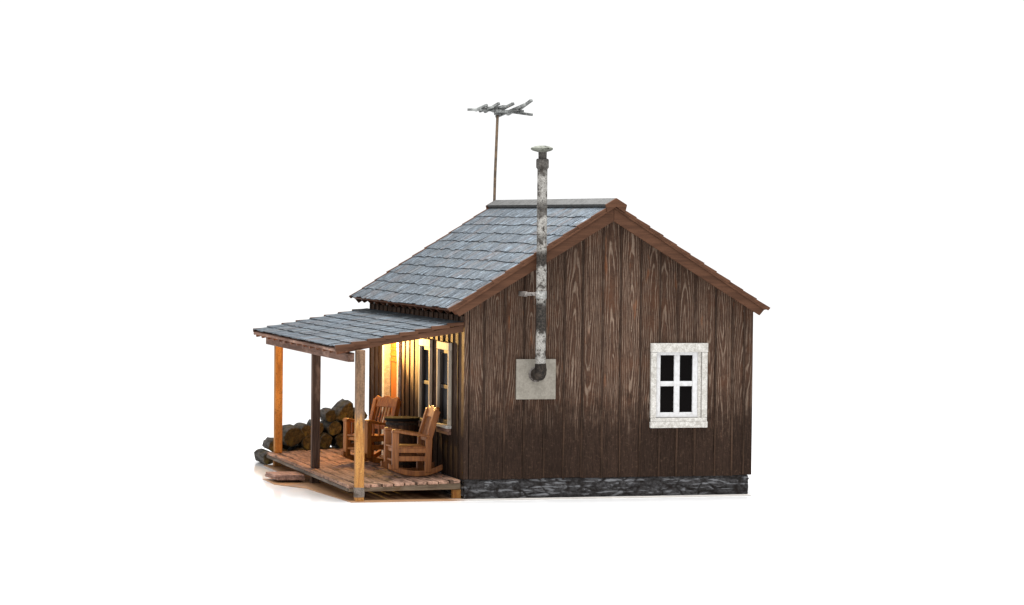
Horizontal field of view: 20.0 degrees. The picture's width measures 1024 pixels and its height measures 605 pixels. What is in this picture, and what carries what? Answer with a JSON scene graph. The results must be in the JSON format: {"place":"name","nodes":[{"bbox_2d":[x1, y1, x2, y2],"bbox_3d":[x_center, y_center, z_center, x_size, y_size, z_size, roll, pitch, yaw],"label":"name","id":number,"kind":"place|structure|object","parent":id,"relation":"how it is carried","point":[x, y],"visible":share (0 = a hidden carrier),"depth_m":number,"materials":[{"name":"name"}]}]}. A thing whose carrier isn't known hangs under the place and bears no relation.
{"place":"outdoors","nodes":[
{"label":"outdoors","id":0,"kind":"place"},
{"bbox_2d":[0,246,1023,604],"bbox_3d":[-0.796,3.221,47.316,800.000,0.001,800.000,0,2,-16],"label":"ground","id":1,"kind":"structure","parent":0,"point":[136,406],"depth_m":54.58,"materials":[{"name":"white"}]},
{"bbox_2d":[254,448,272,464],"bbox_3d":[-4.603,2.867,53.978,0.262,0.258,0.806,0,2,-16],"label":"firewood log","id":2,"kind":"object","parent":1,"relation":"on","point":[260,454],"visible":0.86,"depth_m":53.75,"materials":[{"name":"grey wood"}]},
{"bbox_2d":[262,437,273,451],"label":"firewood log","id":3,"kind":"object","parent":2,"relation":"on","point":[268,443],"visible":0.78,"depth_m":53.81,"materials":[{"name":"grey wood"}]},
{"bbox_2d":[265,471,304,481],"bbox_3d":[-3.942,3.034,50.336,0.540,0.142,0.818,0,2,-16],"label":"porch step","id":4,"kind":"object","parent":1,"relation":"on","point":[288,476],"visible":1,"depth_m":50.09,"materials":[{"name":"brown wood"}]},
{"bbox_2d":[287,446,306,450],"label":"firewood log","id":5,"kind":"object","parent":1,"relation":"on","point":[293,448],"visible":0.21,"depth_m":54.13,"materials":[{"name":"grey wood"}]},
{"bbox_2d":[298,435,310,449],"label":"firewood log","id":6,"kind":"object","parent":5,"relation":"on","point":[305,443],"visible":0.56,"depth_m":53.87,"materials":[{"name":"brown wood"}]},
{"bbox_2d":[282,424,304,446],"bbox_3d":[-4.143,2.477,54.185,0.448,0.389,0.856,0,2,-16],"label":"firewood log","id":7,"kind":"object","parent":6,"relation":"on","point":[293,435],"visible":0.83,"depth_m":53.78,"materials":[{"name":"brown wood"}]},
{"bbox_2d":[294,422,310,436],"bbox_3d":[-3.921,2.378,54.265,0.225,0.244,0.806,0,2,-16],"label":"firewood log","id":8,"kind":"object","parent":6,"relation":"on","point":[305,428],"visible":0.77,"depth_m":53.89,"materials":[{"name":"brown wood"}]},
{"bbox_2d":[307,419,323,434],"bbox_3d":[-3.703,2.340,54.349,0.238,0.277,0.806,0,2,-16],"label":"firewood log","id":9,"kind":"object","parent":6,"relation":"on","point":[321,425],"visible":0.27,"depth_m":53.99,"materials":[{"name":"brown wood"}]},
{"bbox_2d":[253,99,769,502],"bbox_3d":[-0.408,-0.310,50.937,7.716,6.857,8.049,0,2,-16],"label":"cabin","id":10,"kind":"object","parent":1,"relation":"on","point":[541,346],"visible":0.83,"depth_m":48.06,"materials":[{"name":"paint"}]},
{"bbox_2d":[341,395,400,463],"bbox_3d":[-2.449,2.222,50.782,0.650,1.166,0.920,2,2,44],"label":"rocking chair","id":11,"kind":"object","parent":10,"relation":"on","point":[372,424],"visible":0.69,"depth_m":50.70,"materials":[{"name":"brown wood"}]},
{"bbox_2d":[390,343,396,410],"bbox_3d":[-2.087,1.714,51.894,0.062,2.130,0.632,0,2,-16],"label":"door","id":12,"kind":"structure","parent":10,"relation":"in","point":[393,348],"depth_m":51.94,"materials":[{"name":"orange wood"}]},
{"bbox_2d":[384,416,419,467],"bbox_3d":[-1.883,2.400,49.644,0.610,0.876,0.610,0,2,-16],"label":"barrel","id":13,"kind":"object","parent":10,"relation":"on","point":[409,423],"visible":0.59,"depth_m":49.40,"materials":[{"name":"wood"}]},
{"bbox_2d":[381,405,442,475],"bbox_3d":[-1.673,2.295,48.396,0.920,1.166,0.650,0,2,-16],"label":"rocking chair","id":14,"kind":"object","parent":10,"relation":"on","point":[395,452],"visible":1,"depth_m":48.17,"materials":[{"name":"orange wood"}]},
{"bbox_2d":[418,338,431,426],"bbox_3d":[-1.477,1.384,49.618,0.113,1.530,0.790,0,2,-16],"label":"window","id":15,"kind":"structure","parent":10,"relation":"in","point":[425,345],"depth_m":49.83,"materials":[{"name":"white paint"}]},
{"bbox_2d":[436,341,451,434],"bbox_3d":[-1.134,1.421,48.412,0.113,1.530,0.820,0,2,-16],"label":"window","id":16,"kind":"structure","parent":10,"relation":"in","point":[444,349],"depth_m":48.51,"materials":[{"name":"white paint"}]},
{"bbox_2d":[649,343,707,427],"bbox_3d":[2.774,1.379,48.273,1.003,1.407,0.098,0,2,-16],"label":"window","id":17,"kind":"structure","parent":10,"relation":"in","point":[678,371],"depth_m":48.27,"materials":[{"name":"white paint"}]},
{"bbox_2d":[0,0,1023,252],"label":"sky","id":18,"kind":"structure","parent":0,"point":[718,125],"materials":[{"name":"white"}]},
{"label":"firewood log","id":19,"kind":"object","parent":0,"visible":0},
{"bbox_2d":[320,432,331,448],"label":"firewood log","id":20,"kind":"object","parent":19,"relation":"on","point":[325,440],"visible":0.61,"depth_m":53.97,"materials":[{"name":"brown wood"}]},
{"bbox_2d":[320,420,341,435],"bbox_3d":[-3.414,2.344,54.420,0.299,0.299,0.806,0,2,-16],"label":"firewood log","id":21,"kind":"object","parent":20,"relation":"on","point":[332,428],"visible":0.8,"depth_m":54.05,"materials":[{"name":"brown wood"}]},
{"bbox_2d":[320,407,336,421],"bbox_3d":[-3.456,2.102,54.321,0.249,0.242,0.756,0,2,-16],"label":"firewood log","id":22,"kind":"object","parent":21,"relation":"on","point":[328,414],"visible":0.93,"depth_m":53.98,"materials":[{"name":"brown wood"}]},
{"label":"firewood log","id":23,"kind":"object","parent":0,"visible":0},
{"bbox_2d":[331,433,342,448],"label":"firewood log","id":24,"kind":"object","parent":23,"relation":"on","point":[337,441],"visible":0.49,"depth_m":54.09,"materials":[{"name":"brown wood"}]},
{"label":"firewood log","id":25,"kind":"object","parent":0,"visible":0},
{"bbox_2d":[336,420,354,433],"bbox_3d":[-3.110,2.331,54.490,0.277,0.322,0.806,0,2,-16],"label":"firewood log","id":26,"kind":"object","parent":25,"relation":"on","point":[341,422],"visible":0.12,"depth_m":54.37,"materials":[{"name":"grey wood"}]},
{"bbox_2d":[331,399,353,420],"bbox_3d":[-3.207,2.014,54.380,0.369,0.392,0.706,0,2,-16],"label":"firewood log","id":27,"kind":"object","parent":26,"relation":"on","point":[342,408],"visible":0.86,"depth_m":54.08,"materials":[{"name":"brown wood"}]}
]}

